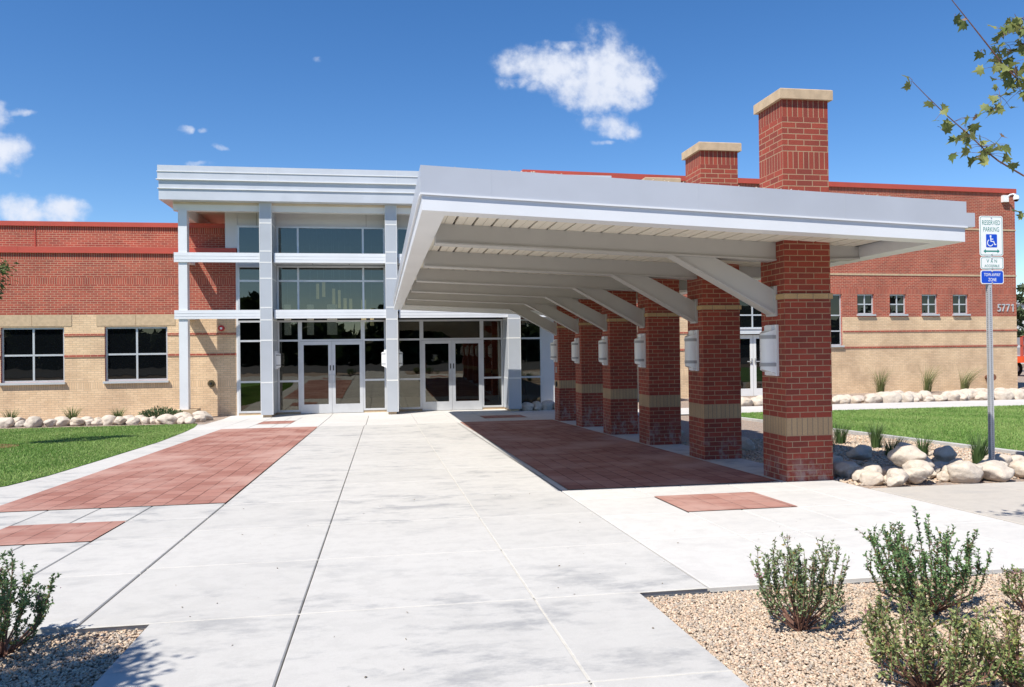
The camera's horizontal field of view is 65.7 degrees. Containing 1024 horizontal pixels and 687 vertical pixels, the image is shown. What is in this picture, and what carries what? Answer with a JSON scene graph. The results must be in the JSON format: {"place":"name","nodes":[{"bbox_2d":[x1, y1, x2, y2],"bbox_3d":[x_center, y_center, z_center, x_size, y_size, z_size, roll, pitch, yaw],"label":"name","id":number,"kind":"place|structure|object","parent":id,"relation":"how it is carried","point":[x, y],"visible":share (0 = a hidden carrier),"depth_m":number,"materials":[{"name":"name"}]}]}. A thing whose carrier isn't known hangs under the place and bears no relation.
{"place":"outdoors","nodes":[
{"label":"outdoors","id":0,"kind":"place"},
{"bbox_2d":[0,635,133,686],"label":"gravel bed","id":1,"kind":"object","parent":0,"point":[74,675],"depth_m":4.00,"materials":[{"name":"beige gravel"}]},
{"bbox_2d":[0,549,60,658],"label":"shrub","id":2,"kind":"object","parent":1,"relation":"on","point":[7,598],"visible":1,"depth_m":4.10,"materials":[{"name":"green plant"}]},
{"bbox_2d":[0,423,196,486],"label":"lawn","id":3,"kind":"structure","parent":0,"point":[69,458],"depth_m":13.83,"materials":[{"name":"green plant"}]},
{"bbox_2d":[0,258,18,299],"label":"young tree","id":4,"kind":"object","parent":3,"relation":"on","point":[2,269],"visible":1,"depth_m":16.52,"materials":[{"name":"green plant"}]},
{"bbox_2d":[0,503,224,638],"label":"sidewalk","id":5,"kind":"structure","parent":0,"point":[96,575],"depth_m":6.25,"materials":[{"name":"concrete"}]},
{"bbox_2d":[0,521,124,544],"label":"paver inset","id":6,"kind":"object","parent":5,"relation":"on","point":[47,533],"visible":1,"depth_m":7.14,"materials":[{"name":"brick"}]},
{"bbox_2d":[0,416,228,428],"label":"gravel bed","id":7,"kind":"object","parent":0,"point":[216,418],"visible":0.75,"depth_m":23.40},
{"bbox_2d":[0,417,14,427],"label":"boulder","id":8,"kind":"object","parent":7,"relation":"on","point":[7,422],"visible":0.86,"depth_m":22.96,"materials":[{"name":"stone"}]},
{"bbox_2d":[24,416,43,427],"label":"boulder","id":9,"kind":"object","parent":7,"relation":"on","point":[33,421],"visible":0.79,"depth_m":22.82,"materials":[{"name":"stone"}]},
{"bbox_2d":[138,405,182,417],"bbox_3d":[-11.017,2.193,24.881,1.400,0.539,1.004,-1,0,-9],"label":"juniper","id":10,"kind":"object","parent":7,"relation":"on","point":[153,412],"visible":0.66,"depth_m":24.74,"materials":[{"name":"green plant"}]},
{"bbox_2d":[157,414,177,423],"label":"boulder","id":11,"kind":"object","parent":7,"relation":"on","point":[167,419],"visible":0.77,"depth_m":23.33,"materials":[{"name":"stone"}]},
{"bbox_2d":[0,424,232,505],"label":"border walk","id":12,"kind":"structure","parent":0,"point":[10,493],"depth_m":11.99,"materials":[{"name":"concrete"}]},
{"bbox_2d":[0,426,317,511],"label":"brick paving","id":13,"kind":"structure","parent":0,"point":[222,466],"depth_m":11.14,"materials":[{"name":"brick"}]},
{"bbox_2d":[190,411,554,429],"bbox_3d":[-3.225,2.313,24.125,11.588,0.192,5.088,-1,0,-9],"label":"landing","id":14,"kind":"object","parent":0,"point":[458,418],"visible":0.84,"depth_m":23.62,"materials":[{"name":"concrete"}]},
{"bbox_2d":[225,409,554,418],"bbox_3d":[-3.752,2.417,27.342,11.588,0.052,1.368,-1,0,-9],"label":"landing","id":15,"kind":"object","parent":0,"point":[369,413],"visible":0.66,"depth_m":27.15,"materials":[{"name":"concrete"}]},
{"bbox_2d":[76,423,707,634],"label":"concrete drive","id":16,"kind":"structure","parent":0,"point":[322,480],"depth_m":6.47,"materials":[{"name":"grey concrete"}]},
{"bbox_2d":[92,592,748,686],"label":"concrete walk","id":17,"kind":"structure","parent":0,"point":[516,643],"depth_m":3.97,"materials":[{"name":"grey concrete"}]},
{"bbox_2d":[0,435,1023,686],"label":"gravel","id":18,"kind":"structure","parent":0,"point":[818,645],"depth_m":4.19,"materials":[{"name":"beige gravel"}]},
{"bbox_2d":[0,417,1023,637],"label":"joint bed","id":19,"kind":"object","parent":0,"point":[54,633],"visible":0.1,"depth_m":8.84,"materials":[{"name":"grey concrete"}]},
{"bbox_2d":[76,424,732,686],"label":"joint sealant","id":20,"kind":"object","parent":19,"relation":"on","point":[567,648],"visible":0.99,"depth_m":4.65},
{"bbox_2d":[0,0,1023,296],"label":"sky","id":21,"kind":"structure","parent":0,"point":[96,95],"materials":[{"name":"blue"}]},
{"bbox_2d":[459,423,566,489],"bbox_3d":[-0.442,1.944,15.617,0.085,0.363,13.000,-1,0,-9],"label":"paving edge","id":22,"kind":"object","parent":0,"point":[549,480],"visible":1,"depth_m":12.05,"materials":[{"name":"concrete"}]},
{"bbox_2d":[196,364,1023,425],"bbox_3d":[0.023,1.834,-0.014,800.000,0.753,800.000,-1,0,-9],"label":"ground","id":23,"kind":"structure","parent":0,"point":[479,409],"depth_m":28.71,"materials":[{"name":"grey concrete"}]},
{"bbox_2d":[0,221,236,419],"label":"brick wing","id":24,"kind":"structure","parent":23,"relation":"on","point":[89,324],"depth_m":26.51,"materials":[{"name":"beige brick"}]},
{"bbox_2d":[0,327,65,384],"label":"window","id":25,"kind":"structure","parent":24,"relation":"in","point":[34,354],"depth_m":26.13,"materials":[{"name":"glass"}]},
{"bbox_2d":[103,327,168,383],"bbox_3d":[-12.590,0.379,26.590,2.060,1.885,0.240,-1,0,-9],"label":"window","id":26,"kind":"structure","parent":24,"relation":"in","point":[133,354],"depth_m":26.65,"materials":[{"name":"glass"}]},
{"bbox_2d":[156,165,610,417],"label":"entrance hall","id":27,"kind":"structure","parent":23,"relation":"on","point":[320,247],"depth_m":27.36,"materials":[{"name":"grey metal"}]},
{"bbox_2d":[237,225,258,252],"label":"window","id":28,"kind":"structure","parent":27,"relation":"in","point":[247,236],"depth_m":27.16,"materials":[{"name":"glass"}]},
{"bbox_2d":[237,265,259,309],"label":"window","id":29,"kind":"structure","parent":27,"relation":"in","point":[248,277],"depth_m":27.15,"materials":[{"name":"glass"}]},
{"bbox_2d":[238,321,260,412],"bbox_3d":[-8.895,0.795,27.157,0.904,3.160,0.090,-1,0,-9],"label":"window","id":30,"kind":"structure","parent":27,"relation":"in","point":[249,375],"depth_m":27.13,"materials":[{"name":"glass"}]},
{"bbox_2d":[277,320,300,411],"bbox_3d":[-7.692,0.782,27.355,0.755,3.160,0.090,-1,0,-9],"label":"window","id":31,"kind":"structure","parent":27,"relation":"in","point":[288,331],"depth_m":27.34,"materials":[{"name":"glass"}]},
{"bbox_2d":[300,341,331,413],"bbox_3d":[-6.776,1.173,27.429,1.060,2.487,0.132,-1,0,-9],"label":"door","id":32,"kind":"structure","parent":27,"relation":"in","point":[315,356],"depth_m":27.46,"materials":[{"name":"metal"}]},
{"bbox_2d":[276,226,384,253],"bbox_3d":[-6.297,-3.534,27.625,3.690,1.070,0.090,-1,0,-9],"label":"window","id":33,"kind":"structure","parent":27,"relation":"in","point":[289,239],"depth_m":27.60,"materials":[{"name":"glass"}]},
{"bbox_2d":[277,266,385,309],"bbox_3d":[-6.277,-1.906,27.612,3.690,1.585,0.090,-1,0,-9],"label":"window","id":34,"kind":"structure","parent":27,"relation":"in","point":[298,287],"depth_m":27.59,"materials":[{"name":"glass"}]},
{"bbox_2d":[300,320,362,340],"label":"window","id":35,"kind":"structure","parent":27,"relation":"in","point":[310,330],"depth_m":27.58,"materials":[{"name":"glass"}]},
{"bbox_2d":[332,341,363,412],"bbox_3d":[-5.723,1.161,27.601,1.060,2.487,0.133,-1,0,-9],"label":"door","id":36,"kind":"structure","parent":27,"relation":"in","point":[347,356],"depth_m":27.63,"materials":[{"name":"metal"}]},
{"bbox_2d":[363,320,386,409],"bbox_3d":[-4.818,0.750,27.826,0.800,3.160,0.090,-1,0,-9],"label":"window","id":37,"kind":"structure","parent":27,"relation":"in","point":[374,331],"depth_m":27.80,"materials":[{"name":"glass"}]},
{"bbox_2d":[397,227,406,257],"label":"window","id":38,"kind":"structure","parent":27,"relation":"in","point":[401,231],"depth_m":27.99,"materials":[{"name":"glass"}]},
{"bbox_2d":[398,320,421,408],"bbox_3d":[-3.619,0.737,28.023,0.850,3.160,0.090,-1,0,-9],"label":"window","id":39,"kind":"structure","parent":27,"relation":"in","point":[409,331],"depth_m":28.01,"materials":[{"name":"glass"}]},
{"bbox_2d":[422,340,452,410],"bbox_3d":[-2.654,1.127,28.106,1.064,2.487,0.132,-1,0,-9],"label":"door","id":40,"kind":"structure","parent":27,"relation":"in","point":[436,354],"depth_m":28.14,"materials":[{"name":"metal"}]},
{"bbox_2d":[421,319,481,339],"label":"window","id":41,"kind":"structure","parent":27,"relation":"in","point":[431,329],"depth_m":28.25,"materials":[{"name":"glass"}]},
{"bbox_2d":[452,340,481,409],"bbox_3d":[-1.596,1.115,28.279,1.064,2.487,0.133,-1,0,-9],"label":"door","id":42,"kind":"structure","parent":27,"relation":"in","point":[466,354],"depth_m":28.31,"materials":[{"name":"metal"}]},
{"bbox_2d":[481,319,503,406],"bbox_3d":[-0.706,0.704,28.501,0.765,3.160,0.090,-1,0,-9],"label":"window","id":43,"kind":"structure","parent":27,"relation":"in","point":[492,329],"depth_m":28.48,"materials":[{"name":"glass"}]},
{"bbox_2d":[520,319,542,403],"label":"window","id":44,"kind":"structure","parent":27,"relation":"in","point":[531,334],"depth_m":28.71,"materials":[{"name":"glass"}]},
{"bbox_2d":[497,169,1017,398],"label":"brick wing","id":45,"kind":"structure","parent":23,"relation":"on","point":[904,318],"depth_m":36.01,"materials":[{"name":"beige brick"}]},
{"bbox_2d":[740,335,753,395],"bbox_3d":[9.906,0.951,34.136,1.058,2.630,0.120,-1,0,-13],"label":"door","id":46,"kind":"structure","parent":45,"relation":"in","point":[746,341],"depth_m":34.21,"materials":[{"name":"white paint"}]},
{"bbox_2d":[740,300,761,327],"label":"window","id":47,"kind":"structure","parent":45,"relation":"in","point":[750,317],"depth_m":34.29,"materials":[{"name":"glass"}]},
{"bbox_2d":[753,335,762,395],"bbox_3d":[10.960,0.940,34.376,1.062,2.630,0.120,-1,0,-13],"label":"door","id":48,"kind":"structure","parent":45,"relation":"in","point":[757,373],"depth_m":34.32,"materials":[{"name":"white paint"}]},
{"bbox_2d":[831,294,844,346],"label":"window","id":49,"kind":"structure","parent":45,"relation":"in","point":[836,301],"depth_m":35.22,"materials":[{"name":"glass"}]},
{"bbox_2d":[857,294,875,315],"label":"window","id":50,"kind":"structure","parent":45,"relation":"in","point":[864,301],"depth_m":35.53,"materials":[{"name":"glass"}]},
{"bbox_2d":[889,294,907,315],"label":"window","id":51,"kind":"structure","parent":45,"relation":"in","point":[897,301],"depth_m":35.91,"materials":[{"name":"glass"}]},
{"bbox_2d":[921,294,939,315],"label":"window","id":52,"kind":"structure","parent":45,"relation":"in","point":[928,301],"depth_m":36.28,"materials":[{"name":"glass"}]},
{"bbox_2d":[952,295,970,315],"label":"window","id":53,"kind":"structure","parent":45,"relation":"in","point":[959,301],"depth_m":36.65,"materials":[{"name":"metal"}]},
{"bbox_2d":[741,417,1023,454],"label":"curb","id":54,"kind":"structure","parent":23,"relation":"on","point":[1001,450],"depth_m":14.03,"materials":[{"name":"concrete"}]},
{"bbox_2d":[461,420,777,489],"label":"brick paving","id":55,"kind":"structure","parent":0,"point":[568,456],"depth_m":12.27,"materials":[{"name":"brick"}]},
{"bbox_2d":[556,420,781,481],"bbox_3d":[2.527,1.935,16.099,0.650,0.413,13.000,-1,0,-9],"label":"pillar strip","id":56,"kind":"object","parent":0,"point":[750,466],"visible":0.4,"depth_m":12.01,"materials":[{"name":"concrete"}]},
{"bbox_2d":[554,306,575,420],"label":"brick pillar","id":57,"kind":"structure","parent":56,"relation":"on","point":[565,392],"depth_m":21.85,"materials":[{"name":"brick"}]},
{"bbox_2d":[550,339,557,361],"bbox_3d":[1.154,0.203,22.097,0.171,0.630,0.280,-1,0,-9],"label":"wall light","id":58,"kind":"object","parent":57,"relation":"attached to","point":[554,352],"visible":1,"depth_m":21.98,"materials":[{"name":"white plastic"}]},
{"bbox_2d":[575,299,602,426],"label":"brick pillar","id":59,"kind":"structure","parent":56,"relation":"on","point":[589,389],"depth_m":19.41,"materials":[{"name":"brick"}]},
{"bbox_2d":[571,338,579,362],"bbox_3d":[1.556,0.179,19.646,0.171,0.630,0.280,-1,0,-9],"label":"wall light","id":60,"kind":"object","parent":59,"relation":"attached to","point":[575,357],"visible":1,"depth_m":19.54,"materials":[{"name":"white plastic"}]},
{"bbox_2d":[602,290,637,434],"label":"brick pillar","id":61,"kind":"structure","parent":56,"relation":"on","point":[620,398],"depth_m":16.96,"materials":[{"name":"brick"}]},
{"bbox_2d":[598,336,607,364],"bbox_3d":[1.958,0.156,17.195,0.171,0.630,0.280,-1,0,-9],"label":"wall light","id":62,"kind":"object","parent":61,"relation":"attached to","point":[603,350],"visible":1,"depth_m":17.09,"materials":[{"name":"white plastic"}]},
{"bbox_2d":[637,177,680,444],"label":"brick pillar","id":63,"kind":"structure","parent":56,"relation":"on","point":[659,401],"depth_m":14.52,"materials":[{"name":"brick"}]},
{"bbox_2d":[634,333,645,367],"bbox_3d":[2.360,0.132,14.744,0.171,0.630,0.280,-1,0,-9],"label":"wall light","id":64,"kind":"object","parent":63,"relation":"attached to","point":[640,350],"visible":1,"depth_m":14.63,"materials":[{"name":"white plastic"}]},
{"bbox_2d":[682,142,741,459],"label":"brick pillar","id":65,"kind":"structure","parent":56,"relation":"on","point":[715,428],"depth_m":12.07,"materials":[{"name":"brick"}]},
{"bbox_2d":[684,330,698,370],"bbox_3d":[2.762,0.109,12.293,0.171,0.630,0.280,-1,0,-9],"label":"wall light","id":66,"kind":"object","parent":65,"relation":"attached to","point":[691,340],"visible":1,"depth_m":12.19,"materials":[{"name":"white plastic"}]},
{"bbox_2d":[753,88,832,481],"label":"brick pillar","id":67,"kind":"structure","parent":56,"relation":"on","point":[797,391],"depth_m":9.62,"materials":[{"name":"brick"}]},
{"bbox_2d":[393,165,974,335],"bbox_3d":[0.658,-0.946,17.062,6.114,1.393,18.383,-1,0,-9],"label":"entrance canopy","id":68,"kind":"object","parent":67,"relation":"attached to","point":[533,246],"visible":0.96,"depth_m":9.24,"materials":[{"name":"grey metal"}]},
{"bbox_2d":[759,325,778,375],"bbox_3d":[3.164,0.085,9.842,0.171,0.630,0.280,-1,0,-9],"label":"wall light","id":69,"kind":"object","parent":67,"relation":"attached to","point":[769,349],"visible":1,"depth_m":9.74,"materials":[{"name":"white plastic"}]},
{"bbox_2d":[561,480,1023,592],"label":"sidewalk","id":70,"kind":"structure","parent":0,"point":[711,551],"depth_m":6.82,"materials":[{"name":"concrete"}]},
{"bbox_2d":[655,492,795,511],"bbox_3d":[2.188,1.636,8.238,1.150,0.027,0.980,-1,0,-9],"label":"paver inset","id":71,"kind":"object","parent":70,"relation":"on","point":[719,501],"visible":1,"depth_m":8.19,"materials":[{"name":"brick"}]},
{"bbox_2d":[638,399,1023,415],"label":"garden path","id":72,"kind":"structure","parent":0,"point":[749,409],"depth_m":26.89,"materials":[{"name":"concrete"}]},
{"bbox_2d":[638,415,1023,488],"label":"gravel bed","id":73,"kind":"object","parent":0,"point":[751,429],"visible":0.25,"depth_m":16.20,"materials":[{"name":"beige gravel"}]},
{"bbox_2d":[832,420,854,443],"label":"grass tuft","id":74,"kind":"object","parent":73,"relation":"on","point":[841,438],"visible":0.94,"depth_m":14.16,"materials":[{"name":"green plant"}]},
{"bbox_2d":[833,461,859,477],"bbox_3d":[4.198,1.589,9.927,0.341,0.243,0.329,5,-8,27],"label":"boulder","id":75,"kind":"object","parent":73,"relation":"on","point":[841,468],"visible":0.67,"depth_m":9.84,"materials":[{"name":"stone"}]},
{"bbox_2d":[846,444,871,460],"bbox_3d":[4.839,1.522,11.041,0.404,0.222,0.318,0,-13,-23],"label":"boulder","id":76,"kind":"object","parent":73,"relation":"on","point":[861,452],"visible":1,"depth_m":10.91,"materials":[{"name":"stone"}]},
{"bbox_2d":[859,470,883,485],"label":"boulder","id":77,"kind":"object","parent":73,"relation":"on","point":[870,478],"visible":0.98,"depth_m":9.24,"materials":[{"name":"stone"}]},
{"bbox_2d":[863,419,890,447],"bbox_3d":[6.179,1.517,13.390,0.604,0.472,0.622,-1,0,-9],"label":"grass tuft","id":78,"kind":"object","parent":73,"relation":"on","point":[877,438],"visible":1,"depth_m":13.30,"materials":[{"name":"green plant"}]},
{"bbox_2d":[886,475,905,486],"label":"boulder","id":79,"kind":"object","parent":73,"relation":"on","point":[897,481],"visible":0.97,"depth_m":9.05,"materials":[{"name":"stone"}]},
{"bbox_2d":[886,468,908,481],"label":"boulder","id":80,"kind":"object","parent":73,"relation":"on","point":[893,472],"visible":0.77,"depth_m":9.11,"materials":[{"name":"stone"}]},
{"bbox_2d":[904,467,929,483],"bbox_3d":[4.734,1.536,9.256,0.268,0.198,0.278,11,-17,-38],"label":"boulder","id":81,"kind":"object","parent":73,"relation":"on","point":[917,475],"visible":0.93,"depth_m":9.19,"materials":[{"name":"stone"}]},
{"bbox_2d":[902,460,933,475],"bbox_3d":[4.790,1.486,9.351,0.290,0.230,0.354,4,-6,-26],"label":"boulder","id":82,"kind":"object","parent":81,"relation":"on","point":[916,464],"visible":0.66,"depth_m":9.27,"materials":[{"name":"stone"}]},
{"bbox_2d":[887,445,926,466],"bbox_3d":[4.756,1.359,9.566,0.315,0.275,0.401,-1,0,-23],"label":"boulder","id":83,"kind":"object","parent":82,"relation":"on","point":[900,455],"visible":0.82,"depth_m":9.49,"materials":[{"name":"stone"}]},
{"bbox_2d":[914,432,938,455],"bbox_3d":[6.290,1.526,12.050,0.450,0.358,0.456,-1,0,22],"label":"grass tuft","id":84,"kind":"object","parent":73,"relation":"on","point":[923,447],"visible":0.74,"depth_m":12.02,"materials":[{"name":"green plant"}]},
{"bbox_2d":[931,457,948,462],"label":"boulder","id":85,"kind":"object","parent":73,"relation":"on","point":[933,459],"visible":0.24,"depth_m":10.53,"materials":[{"name":"stone"}]},
{"bbox_2d":[933,445,956,461],"bbox_3d":[5.764,1.470,10.521,0.338,0.231,0.258,-1,0,3],"label":"boulder","id":86,"kind":"object","parent":85,"relation":"on","point":[947,453],"visible":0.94,"depth_m":10.43,"materials":[{"name":"stone"}]},
{"bbox_2d":[947,461,983,483],"bbox_3d":[5.379,1.542,9.414,0.382,0.308,0.377,-1,0,29],"label":"boulder","id":87,"kind":"object","parent":73,"relation":"on","point":[969,472],"visible":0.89,"depth_m":9.29,"materials":[{"name":"stone"}]},
{"bbox_2d":[962,429,1004,463],"bbox_3d":[6.487,1.426,10.937,0.590,0.472,0.637,-1,0,-9],"label":"grass tuft","id":88,"kind":"object","parent":73,"relation":"on","point":[979,451],"visible":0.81,"depth_m":10.89,"materials":[{"name":"green plant"}]},
{"bbox_2d":[979,216,1003,458],"bbox_3d":[6.211,0.146,10.258,0.343,3.591,0.064,-1,0,-9],"label":"parking sign","id":89,"kind":"object","parent":73,"relation":"on","point":[990,236],"visible":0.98,"depth_m":10.24,"materials":[{"name":"metal"}]},
{"bbox_2d":[979,460,1014,481],"bbox_3d":[5.760,1.533,9.485,0.410,0.250,0.427,-7,6,-2],"label":"boulder","id":90,"kind":"object","parent":73,"relation":"on","point":[996,471],"visible":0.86,"depth_m":9.37,"materials":[{"name":"stone"}]},
{"bbox_2d":[1009,460,1023,478],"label":"boulder","id":91,"kind":"object","parent":73,"relation":"on","point":[1017,466],"visible":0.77,"depth_m":9.61,"materials":[{"name":"stone"}]},
{"bbox_2d":[638,368,1023,408],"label":"gravel bed","id":92,"kind":"object","parent":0,"point":[684,402],"depth_m":34.42,"materials":[{"name":"beige gravel"}]},
{"bbox_2d":[864,393,882,402],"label":"boulder","id":93,"kind":"object","parent":92,"relation":"on","point":[872,398],"visible":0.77,"depth_m":28.98,"materials":[{"name":"stone"}]},
{"bbox_2d":[869,368,892,391],"bbox_3d":[16.070,1.591,34.570,1.248,1.225,1.449,-1,0,30],"label":"grass tuft","id":94,"kind":"object","parent":92,"relation":"on","point":[881,386],"visible":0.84,"depth_m":34.47,"materials":[{"name":"green plant"}]},
{"bbox_2d":[880,391,901,402],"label":"boulder","id":95,"kind":"object","parent":92,"relation":"on","point":[891,397],"visible":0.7,"depth_m":29.02,"materials":[{"name":"stone"}]},
{"bbox_2d":[919,363,949,391],"bbox_3d":[18.787,1.523,35.076,1.636,1.301,1.493,-1,0,-9],"label":"grass tuft","id":96,"kind":"object","parent":92,"relation":"on","point":[928,381],"visible":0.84,"depth_m":34.99,"materials":[{"name":"green plant"}]},
{"bbox_2d":[959,368,986,388],"bbox_3d":[20.808,1.560,35.527,1.595,1.185,1.425,-1,-1,44],"label":"grass tuft","id":97,"kind":"object","parent":92,"relation":"on","point":[965,384],"visible":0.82,"depth_m":35.43,"materials":[{"name":"green plant"}]},
{"bbox_2d":[994,390,1014,399],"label":"boulder","id":98,"kind":"object","parent":92,"relation":"on","point":[1003,395],"visible":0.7,"depth_m":29.95,"materials":[{"name":"stone"}]},
{"bbox_2d":[1016,283,1023,346],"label":"young tree","id":99,"kind":"object","parent":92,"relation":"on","point":[1019,309],"visible":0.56,"depth_m":58.68,"materials":[{"name":"green plant"}]},
{"bbox_2d":[1017,336,1023,375],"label":"truck","id":100,"kind":"object","parent":92,"relation":"on","point":[1020,350],"visible":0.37,"depth_m":50.84,"materials":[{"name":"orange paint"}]},
{"bbox_2d":[658,583,1023,686],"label":"gravel bed","id":101,"kind":"object","parent":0,"point":[817,640],"depth_m":4.02,"materials":[{"name":"beige gravel"}]},
{"bbox_2d":[749,531,849,631],"bbox_3d":[1.566,1.300,4.338,0.532,0.512,0.596,-1,0,23],"label":"shrub","id":102,"kind":"object","parent":101,"relation":"on","point":[798,622],"visible":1,"depth_m":4.22,"materials":[{"name":"green plant"}]},
{"bbox_2d":[855,505,992,614],"bbox_3d":[2.350,1.248,4.492,0.686,0.608,0.684,-1,0,15],"label":"shrub","id":103,"kind":"object","parent":101,"relation":"on","point":[906,566],"visible":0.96,"depth_m":4.46,"materials":[{"name":"green plant"}]},
{"bbox_2d":[860,576,1015,686],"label":"shrub","id":104,"kind":"object","parent":101,"relation":"on","point":[925,641],"visible":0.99,"depth_m":3.37,"materials":[{"name":"green plant"}]},
{"bbox_2d":[901,0,1023,219],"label":"maple tree","id":105,"kind":"object","parent":101,"relation":"on","point":[1005,66],"visible":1,"depth_m":5.64,"materials":[{"name":"green plant"}]},
{"bbox_2d":[965,601,1023,686],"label":"shrub","id":106,"kind":"object","parent":101,"relation":"on","point":[1015,643],"visible":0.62,"depth_m":3.45,"materials":[{"name":"green plant"}]},
{"bbox_2d":[985,640,1023,686],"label":"shrub","id":107,"kind":"object","parent":101,"relation":"on","point":[1002,671],"visible":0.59,"depth_m":3.36,"materials":[{"name":"green plant"}]},
{"bbox_2d":[998,564,1023,610],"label":"shrub","id":108,"kind":"object","parent":101,"relation":"on","point":[1018,593],"visible":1,"depth_m":4.51,"materials":[{"name":"green plant"}]},
{"bbox_2d":[741,405,1023,450],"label":"lawn","id":109,"kind":"structure","parent":0,"point":[938,426],"depth_m":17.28,"materials":[{"name":"green plant"}]},
{"bbox_2d":[871,482,1023,524],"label":"sidewalk","id":110,"kind":"structure","parent":0,"point":[1003,501],"depth_m":8.24,"materials":[{"name":"concrete"}]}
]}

